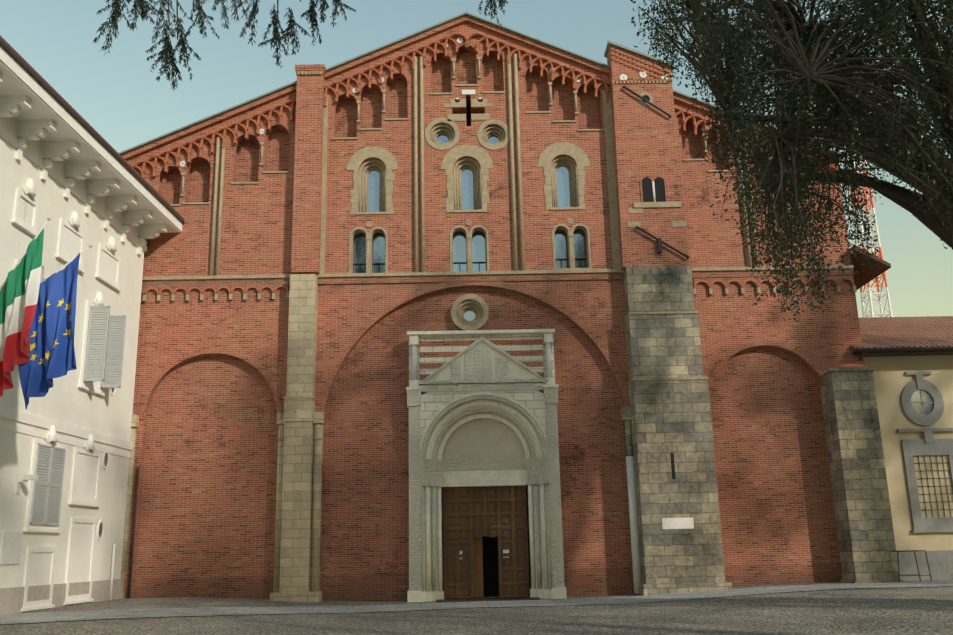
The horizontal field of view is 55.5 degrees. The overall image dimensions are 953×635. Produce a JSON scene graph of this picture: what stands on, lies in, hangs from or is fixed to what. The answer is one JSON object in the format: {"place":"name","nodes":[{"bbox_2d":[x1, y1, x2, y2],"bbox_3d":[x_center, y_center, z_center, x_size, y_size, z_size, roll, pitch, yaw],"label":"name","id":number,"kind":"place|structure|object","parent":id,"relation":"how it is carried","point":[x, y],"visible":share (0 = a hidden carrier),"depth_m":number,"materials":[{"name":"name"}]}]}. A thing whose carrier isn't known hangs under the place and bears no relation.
{"place":"outdoors","nodes":[
{"label":"outdoors","id":0,"kind":"place"},
{"bbox_2d":[0,532,22,564],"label":"wall plaque","id":1,"kind":"object","parent":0,"point":[11,547],"visible":1,"depth_m":25.12,"materials":[{"name":"white stone"}]},
{"bbox_2d":[0,216,50,289],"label":"flagpole","id":2,"kind":"object","parent":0,"point":[36,236],"visible":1,"depth_m":23.35,"materials":[{"name":"white metal"}]},
{"bbox_2d":[0,229,43,396],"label":"italian flag","id":3,"kind":"object","parent":2,"relation":"attached to","point":[19,292],"visible":0.98,"depth_m":22.98,"materials":[{"name":"multicoloured fabric"}]},
{"bbox_2d":[44,244,93,280],"bbox_3d":[-11.610,-0.616,23.457,3.073,2.759,0.080,0,-14,-6],"label":"flagpole","id":4,"kind":"object","parent":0,"point":[86,249],"visible":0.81,"depth_m":23.76,"materials":[{"name":"white metal"}]},
{"bbox_2d":[18,253,79,408],"bbox_3d":[-11.075,0.312,23.300,1.489,4.156,0.699,-2,-14,2],"label":"european union flag","id":5,"kind":"object","parent":4,"relation":"attached to","point":[52,350],"visible":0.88,"depth_m":23.29,"materials":[{"name":"blue fabric"}]},
{"bbox_2d":[0,117,143,587],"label":"palazzo walls","id":6,"kind":"structure","parent":0,"point":[66,399],"depth_m":28.73,"materials":[{"name":"white paint"}]},
{"bbox_2d":[0,36,183,219],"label":"palazzo roof","id":7,"kind":"structure","parent":6,"relation":"on","point":[60,96],"depth_m":27.24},
{"bbox_2d":[0,39,184,223],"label":"palazzo gutter","id":8,"kind":"object","parent":7,"relation":"attached to","point":[31,72],"depth_m":27.33,"materials":[{"name":"metal"}]},
{"bbox_2d":[109,544,115,599],"bbox_3d":[-12.590,8.805,31.317,0.100,1.900,0.100,-2,-14,2],"label":"downspout","id":9,"kind":"object","parent":6,"relation":"attached to","point":[112,571],"visible":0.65,"depth_m":31.29,"materials":[{"name":"grey metal"}]},
{"bbox_2d":[99,388,114,537],"bbox_3d":[-13.288,0.392,22.213,0.132,9.572,20.296,-2,-14,2],"label":"palazzo glass","id":10,"kind":"object","parent":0,"point":[101,524],"visible":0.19,"depth_m":31.13,"materials":[{"name":"grey glass"}]},
{"bbox_2d":[0,580,952,634],"bbox_3d":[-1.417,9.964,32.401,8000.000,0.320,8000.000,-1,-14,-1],"label":"ground cobbles","id":11,"kind":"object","parent":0,"point":[897,611],"visible":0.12,"depth_m":22.52,"materials":[{"name":"grey stone"}]},
{"bbox_2d":[0,579,121,614],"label":"wall base","id":12,"kind":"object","parent":11,"relation":"on","point":[11,600],"depth_m":27.53,"materials":[{"name":"white stone"}]},
{"bbox_2d":[0,46,181,611],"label":"trim","id":13,"kind":"structure","parent":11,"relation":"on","point":[33,106],"depth_m":28.86,"materials":[{"name":"white paint"}]},
{"bbox_2d":[15,474,38,493],"bbox_3d":[-12.711,4.713,25.630,0.550,0.520,0.160,-2,-14,2],"label":"security camera","id":14,"kind":"object","parent":13,"relation":"attached to","point":[26,478],"visible":1,"depth_m":25.61,"materials":[{"name":"white plastic"}]},
{"bbox_2d":[29,266,125,525],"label":"window shutters","id":15,"kind":"object","parent":13,"relation":"attached to","point":[105,348],"visible":0.65,"depth_m":29.75,"materials":[{"name":"grey wood"}]},
{"bbox_2d":[406,329,566,601],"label":"portal moldings","id":16,"kind":"structure","parent":11,"relation":"on","point":[480,478],"depth_m":33.73,"materials":[{"name":"grey stone"}]},
{"bbox_2d":[409,334,554,580],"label":"portal ashlar blocks","id":17,"kind":"structure","parent":16,"relation":"attached to","point":[434,403],"depth_m":34.20,"materials":[{"name":"grey stone"}]},
{"bbox_2d":[420,339,543,379],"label":"brick stripes","id":18,"kind":"object","parent":16,"relation":"attached to","point":[470,342],"visible":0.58,"depth_m":34.38,"materials":[{"name":"red brick"}]},
{"bbox_2d":[442,419,524,459],"bbox_3d":[0.262,4.568,34.192,3.233,1.616,0.001,-1,-14,-1],"label":"tympanum","id":19,"kind":"object","parent":16,"relation":"attached to","point":[483,439],"visible":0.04,"depth_m":34.15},
{"bbox_2d":[407,336,564,591],"bbox_3d":[0.270,5.315,33.687,5.616,9.253,1.150,-1,-14,-1],"label":"stone portal","id":20,"kind":"object","parent":16,"relation":"attached to","point":[543,469],"visible":0.85,"depth_m":33.57,"materials":[{"name":"grey stone"}]},
{"bbox_2d":[443,486,529,598],"bbox_3d":[0.337,8.300,33.586,3.133,3.998,0.170,-1,-14,-1],"label":"church door","id":21,"kind":"structure","parent":16,"relation":"in","point":[470,513],"depth_m":33.62,"materials":[{"name":"brown wood"}]},
{"bbox_2d":[847,148,892,317],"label":"radio mast","id":22,"kind":"object","parent":11,"relation":"on","point":[879,293],"visible":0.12,"depth_m":151.30,"materials":[{"name":"metal"}]},
{"bbox_2d":[864,355,952,550],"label":"house walls","id":23,"kind":"structure","parent":11,"relation":"on","point":[892,380],"depth_m":34.29,"materials":[{"name":"beige paint"}]},
{"bbox_2d":[850,316,952,349],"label":"house roof","id":24,"kind":"structure","parent":23,"relation":"on","point":[891,332],"depth_m":37.19,"materials":[{"name":"red tile"}]},
{"bbox_2d":[853,346,952,360],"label":"gutter","id":25,"kind":"object","parent":24,"relation":"attached to","point":[901,351],"visible":0.42,"depth_m":34.47,"materials":[{"name":"brown metal"}]},
{"bbox_2d":[897,371,952,532],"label":"window surrounds","id":26,"kind":"object","parent":23,"relation":"attached to","point":[927,444],"visible":0.98,"depth_m":34.22,"materials":[{"name":"grey stone"}]},
{"bbox_2d":[911,390,933,414],"bbox_3d":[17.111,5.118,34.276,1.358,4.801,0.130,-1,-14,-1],"label":"round window pane","id":27,"kind":"structure","parent":26,"relation":"in","point":[926,397],"depth_m":34.68,"materials":[{"name":"grey glass"}]},
{"bbox_2d":[914,455,952,516],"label":"window grille","id":28,"kind":"object","parent":26,"relation":"in","point":[933,478],"visible":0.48,"depth_m":33.89,"materials":[{"name":"black metal"}]},
{"bbox_2d":[897,550,952,580],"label":"wall base","id":29,"kind":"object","parent":23,"relation":"attached to","point":[940,564],"depth_m":33.16,"materials":[{"name":"grey stone"}]},
{"bbox_2d":[891,550,931,581],"bbox_3d":[15.213,8.802,31.924,1.170,1.141,0.836,-1,-14,-1],"label":"metal rack","id":30,"kind":"object","parent":11,"relation":"on","point":[918,574],"visible":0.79,"depth_m":31.64,"materials":[{"name":"metal"}]},
{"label":"cedar tree","id":31,"kind":"object","parent":11,"relation":"on","visible":0},
{"bbox_2d":[105,0,502,86],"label":"cedar boughs","id":32,"kind":"object","parent":31,"relation":"on","point":[225,21],"visible":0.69,"depth_m":10.53,"materials":[{"name":"green plant"}]},
{"bbox_2d":[93,0,507,90],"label":"cedar needles","id":33,"kind":"object","parent":32,"relation":"attached to","point":[167,47],"visible":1,"depth_m":10.45,"materials":[{"name":"green plant"}]},
{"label":"church","id":34,"kind":"object","parent":11,"relation":"on","visible":0},
{"bbox_2d":[128,467,138,598],"bbox_3d":[-12.386,7.888,32.692,0.083,4.948,0.083,5,-16,-23],"label":"downspout","id":35,"kind":"object","parent":34,"relation":"attached to","point":[133,535],"visible":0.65,"depth_m":32.69,"materials":[{"name":"metal"}]},
{"bbox_2d":[120,274,324,601],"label":"buttress","id":36,"kind":"structure","parent":34,"relation":"attached to","point":[300,422],"depth_m":33.03,"materials":[{"name":"stone"}]},
{"bbox_2d":[473,536,483,597],"bbox_3d":[-0.022,9.226,33.892,0.520,2.389,0.050,-1,-14,-1],"label":"door","id":37,"kind":"structure","parent":34,"relation":"attached to","point":[478,567],"depth_m":33.84,"materials":[{"name":"brown wood"}]},
{"bbox_2d":[119,12,842,159],"bbox_3d":[-0.069,-9.323,37.909,29.650,6.739,1.700,-1,-14,-1],"label":"gable coping","id":38,"kind":"object","parent":34,"relation":"attached to","point":[366,54],"visible":0.18,"depth_m":37.35,"materials":[{"name":"stone"}]},
{"bbox_2d":[459,550,508,558],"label":"door signs","id":39,"kind":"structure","parent":34,"relation":"attached to","point":[504,551],"depth_m":33.45,"materials":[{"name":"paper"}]},
{"bbox_2d":[604,40,673,72],"bbox_3d":[6.720,-10.666,37.593,2.628,1.247,1.140,-1,-14,-1],"label":"roof coping","id":40,"kind":"object","parent":34,"relation":"attached to","point":[620,46],"visible":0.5,"depth_m":37.10,"materials":[{"name":"stone"}]},
{"bbox_2d":[622,86,688,258],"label":"metal beams","id":41,"kind":"structure","parent":34,"relation":"attached to","point":[660,242],"depth_m":35.08,"materials":[{"name":"brown metal"}]},
{"bbox_2d":[621,266,731,595],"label":"buttress","id":42,"kind":"structure","parent":34,"relation":"attached to","point":[663,419],"depth_m":32.91,"materials":[{"name":"stone"}]},
{"bbox_2d":[820,367,903,582],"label":"corner buttress","id":43,"kind":"structure","parent":34,"relation":"attached to","point":[865,529],"depth_m":32.87,"materials":[{"name":"stone"}]},
{"bbox_2d":[849,246,890,289],"bbox_3d":[15.358,-1.215,39.850,1.320,0.950,9.500,-1,-14,-1],"label":"roof eave","id":44,"kind":"object","parent":34,"relation":"attached to","point":[866,276],"visible":0.21,"depth_m":36.02,"materials":[{"name":"tile"}]},
{"bbox_2d":[0,581,952,623],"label":"flagstone path","id":45,"kind":"structure","parent":0,"point":[86,615],"depth_m":28.32,"materials":[{"name":"grey stone"}]},
{"bbox_2d":[0,0,952,317],"label":"sky","id":46,"kind":"structure","parent":0,"point":[118,94],"materials":[{"name":"blue"}]},
{"bbox_2d":[121,15,853,418],"bbox_3d":[0.054,-4.229,35.857,29.350,17.490,0.960,-1,-14,-1],"label":"decorative brick molding","id":47,"kind":"object","parent":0,"point":[645,139],"visible":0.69,"depth_m":35.72,"materials":[{"name":"red brick"}]},
{"bbox_2d":[436,597,539,601],"bbox_3d":[0.394,9.930,31.875,3.633,0.050,0.920,-1,-14,-1],"label":"doorstep","id":48,"kind":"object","parent":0,"point":[484,599],"depth_m":31.50,"materials":[{"name":"grey stone"}]},
{"bbox_2d":[124,22,864,600],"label":"church wall","id":49,"kind":"structure","parent":0,"point":[206,448],"depth_m":34.76,"materials":[{"name":"red brick"}]},
{"bbox_2d":[180,37,707,593],"bbox_3d":[-1.079,-0.978,34.657,21.438,22.422,1.090,-1,-14,-1],"label":"white church stone","id":50,"kind":"object","parent":49,"relation":"attached to","point":[666,523],"visible":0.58,"depth_m":33.05,"materials":[{"name":"white stone"}]},
{"bbox_2d":[353,134,586,320],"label":"window panes","id":51,"kind":"structure","parent":49,"relation":"in","point":[459,244],"depth_m":36.20,"materials":[{"name":"glass"}]},
{"bbox_2d":[131,33,854,295],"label":"arched cornice","id":52,"kind":"structure","parent":49,"relation":"attached to","point":[238,124],"depth_m":36.99,"materials":[{"name":"red brick"}]},
{"bbox_2d":[139,54,856,440],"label":"stone trim","id":53,"kind":"structure","parent":49,"relation":"attached to","point":[449,128],"depth_m":36.21,"materials":[{"name":"red brick"}]},
{"bbox_2d":[353,95,675,596],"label":"dark openings","id":54,"kind":"object","parent":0,"point":[490,568],"visible":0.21,"depth_m":34.98,"materials":[{"name":"black"}]},
{"bbox_2d":[630,0,952,321],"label":"tree","id":55,"kind":"object","parent":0,"point":[843,129],"depth_m":19.77,"materials":[{"name":"green plant"}]}
]}

